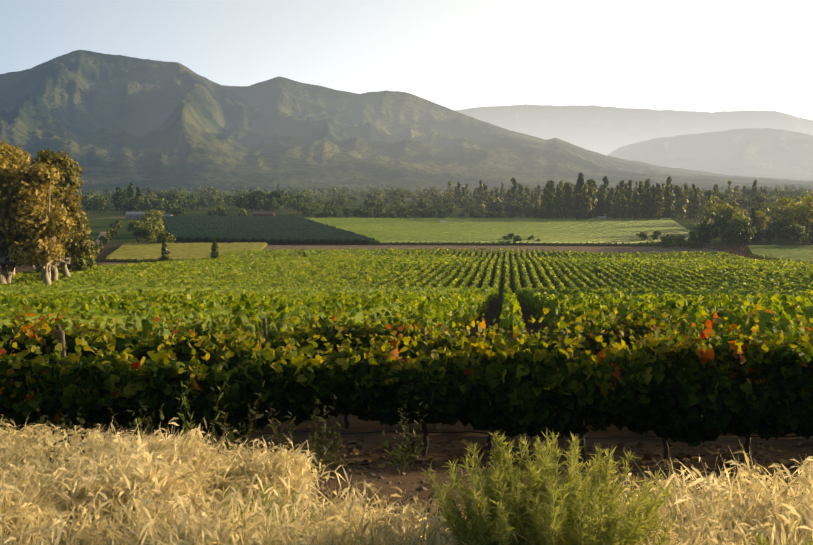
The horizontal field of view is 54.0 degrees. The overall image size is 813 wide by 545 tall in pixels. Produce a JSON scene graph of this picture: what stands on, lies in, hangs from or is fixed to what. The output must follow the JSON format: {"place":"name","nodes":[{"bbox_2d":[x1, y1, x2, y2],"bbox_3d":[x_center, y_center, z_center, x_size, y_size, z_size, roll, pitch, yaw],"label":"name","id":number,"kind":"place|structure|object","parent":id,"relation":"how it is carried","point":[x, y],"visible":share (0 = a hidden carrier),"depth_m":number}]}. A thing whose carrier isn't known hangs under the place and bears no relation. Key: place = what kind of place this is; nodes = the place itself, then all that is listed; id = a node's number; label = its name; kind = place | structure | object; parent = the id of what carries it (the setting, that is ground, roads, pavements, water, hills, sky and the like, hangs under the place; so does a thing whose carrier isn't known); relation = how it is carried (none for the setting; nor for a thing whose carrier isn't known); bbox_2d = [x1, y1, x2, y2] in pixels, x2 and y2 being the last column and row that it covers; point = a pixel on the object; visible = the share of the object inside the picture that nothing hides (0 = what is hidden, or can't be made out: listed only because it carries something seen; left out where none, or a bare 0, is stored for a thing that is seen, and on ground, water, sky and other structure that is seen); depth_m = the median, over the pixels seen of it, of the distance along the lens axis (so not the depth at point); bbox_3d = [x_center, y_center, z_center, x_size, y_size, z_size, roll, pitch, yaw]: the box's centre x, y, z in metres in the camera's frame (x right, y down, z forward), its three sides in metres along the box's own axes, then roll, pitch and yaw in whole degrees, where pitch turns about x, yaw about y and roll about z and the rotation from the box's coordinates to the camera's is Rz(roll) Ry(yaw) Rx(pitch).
{"place":"outdoors","nodes":[
{"label":"outdoors","id":0,"kind":"place"},
{"bbox_2d":[93,232,106,250],"bbox_3d":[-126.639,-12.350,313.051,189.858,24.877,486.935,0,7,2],"label":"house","id":1,"kind":"structure","parent":0,"point":[104,234],"depth_m":521.27},
{"bbox_2d":[97,262,138,264],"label":"soil track","id":2,"kind":"structure","parent":0,"point":[106,263],"depth_m":338.58},
{"bbox_2d":[125,212,149,218],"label":"farm building","id":3,"kind":"structure","parent":0,"point":[133,215],"depth_m":754.59},
{"bbox_2d":[105,242,267,261],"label":"vineyard field","id":4,"kind":"structure","parent":0,"point":[145,252],"depth_m":394.43},
{"bbox_2d":[253,211,274,215],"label":"farm building","id":5,"kind":"structure","parent":0,"point":[263,213],"depth_m":775.09},
{"bbox_2d":[161,215,374,243],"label":"orchard field","id":6,"kind":"structure","parent":0,"point":[279,229],"depth_m":525.27},
{"bbox_2d":[215,481,323,539],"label":"dry grass","id":7,"kind":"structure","parent":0,"point":[266,500],"depth_m":4.52},
{"bbox_2d":[0,330,685,398],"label":"vine wires","id":8,"kind":"object","parent":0,"point":[378,330],"visible":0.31,"depth_m":11.69},
{"bbox_2d":[0,326,702,352],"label":"vine wires","id":9,"kind":"object","parent":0,"point":[358,328],"visible":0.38,"depth_m":14.72},
{"bbox_2d":[0,0,812,119],"bbox_3d":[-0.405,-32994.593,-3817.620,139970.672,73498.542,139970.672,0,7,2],"label":"sky","id":10,"kind":"structure","parent":0,"point":[713,55],"depth_m":65411.56},
{"bbox_2d":[0,50,812,190],"bbox_3d":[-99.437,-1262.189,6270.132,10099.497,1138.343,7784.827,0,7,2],"label":"mountain","id":11,"kind":"structure","parent":0,"point":[110,122],"depth_m":4865.41},
{"bbox_2d":[9,190,812,542],"bbox_3d":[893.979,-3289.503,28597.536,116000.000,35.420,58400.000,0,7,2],"label":"ground","id":12,"kind":"structure","parent":0,"point":[103,220],"depth_m":13.71},
{"bbox_2d":[0,139,97,284],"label":"eucalyptus","id":13,"kind":"object","parent":12,"relation":"on","point":[59,171],"depth_m":169.83},
{"bbox_2d":[0,369,427,492],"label":"weeds","id":14,"kind":"object","parent":12,"relation":"on","point":[315,420],"depth_m":7.67},
{"bbox_2d":[56,324,437,429],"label":"vineyard posts","id":15,"kind":"object","parent":12,"relation":"on","point":[423,332],"visible":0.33,"depth_m":14.70},
{"bbox_2d":[161,236,409,260],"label":"small trees","id":16,"kind":"object","parent":12,"relation":"on","point":[214,253],"visible":0.73,"depth_m":345.56},
{"bbox_2d":[58,330,567,458],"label":"vineyard posts","id":17,"kind":"object","parent":12,"relation":"on","point":[62,341],"visible":0.23,"depth_m":11.78},
{"bbox_2d":[0,297,812,460],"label":"vine leaves","id":18,"kind":"object","parent":12,"relation":"on","point":[760,386],"depth_m":11.36},
{"bbox_2d":[0,304,812,430],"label":"vine leaves","id":19,"kind":"object","parent":12,"relation":"on","point":[44,338],"depth_m":14.65},
{"bbox_2d":[0,247,812,349],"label":"vineyard","id":20,"kind":"object","parent":12,"relation":"on","point":[254,287],"visible":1,"depth_m":95.83},
{"bbox_2d":[0,413,812,544],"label":"dry grass","id":21,"kind":"structure","parent":12,"relation":"on","point":[47,482],"depth_m":4.26},
{"bbox_2d":[5,299,812,358],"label":"vine leaves","id":22,"kind":"object","parent":12,"relation":"on","point":[367,328],"visible":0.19,"depth_m":17.14},
{"bbox_2d":[262,318,594,346],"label":"vineyard posts","id":23,"kind":"object","parent":12,"relation":"on","point":[264,326],"visible":0.25,"depth_m":17.37},
{"bbox_2d":[58,172,812,271],"bbox_3d":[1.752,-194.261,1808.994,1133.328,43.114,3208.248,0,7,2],"label":"trees","id":24,"kind":"object","parent":12,"relation":"on","point":[648,201],"depth_m":711.29},
{"bbox_2d":[72,184,812,249],"bbox_3d":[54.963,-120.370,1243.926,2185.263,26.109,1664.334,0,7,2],"label":"valley trees","id":25,"kind":"object","parent":12,"relation":"on","point":[245,201],"depth_m":833.00},
{"bbox_2d":[79,183,812,196],"bbox_3d":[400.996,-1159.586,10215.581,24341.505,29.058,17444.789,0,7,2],"label":"valley trees","id":26,"kind":"object","parent":12,"relation":"on","point":[247,191],"depth_m":2117.04},
{"bbox_2d":[103,435,812,478],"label":"soil","id":27,"kind":"structure","parent":12,"relation":"on","point":[382,447],"depth_m":11.88},
{"bbox_2d":[265,245,730,253],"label":"soil strip","id":28,"kind":"object","parent":12,"relation":"on","point":[598,249],"visible":0.54,"depth_m":426.54},
{"bbox_2d":[206,439,811,515],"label":"soil clods","id":29,"kind":"object","parent":12,"relation":"on","point":[422,488],"visible":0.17,"depth_m":10.69},
{"bbox_2d":[422,430,679,544],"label":"shrub","id":30,"kind":"object","parent":12,"relation":"on","point":[550,493],"depth_m":3.29},
{"bbox_2d":[753,529,812,544],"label":"shrub","id":31,"kind":"object","parent":12,"relation":"on","point":[762,541],"depth_m":3.15},
{"bbox_2d":[129,318,768,340],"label":"vine wires","id":32,"kind":"object","parent":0,"point":[485,340],"visible":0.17,"depth_m":17.26},
{"bbox_2d":[103,430,812,438],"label":"vine row drip line","id":33,"kind":"object","parent":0,"point":[487,433],"visible":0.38,"depth_m":11.76},
{"bbox_2d":[307,217,705,244],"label":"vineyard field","id":34,"kind":"structure","parent":0,"point":[574,231],"depth_m":551.52},
{"bbox_2d":[455,104,812,154],"bbox_3d":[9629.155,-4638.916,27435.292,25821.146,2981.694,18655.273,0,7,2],"label":"mountain","id":35,"kind":"structure","parent":0,"point":[606,130],"depth_m":28526.78},
{"bbox_2d":[607,128,812,180],"bbox_3d":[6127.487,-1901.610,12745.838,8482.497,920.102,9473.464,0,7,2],"label":"mountain","id":36,"kind":"structure","parent":0,"point":[769,153],"depth_m":12019.60},
{"bbox_2d":[747,245,812,263],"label":"vineyard field","id":37,"kind":"structure","parent":0,"point":[796,253],"depth_m":380.60}
]}

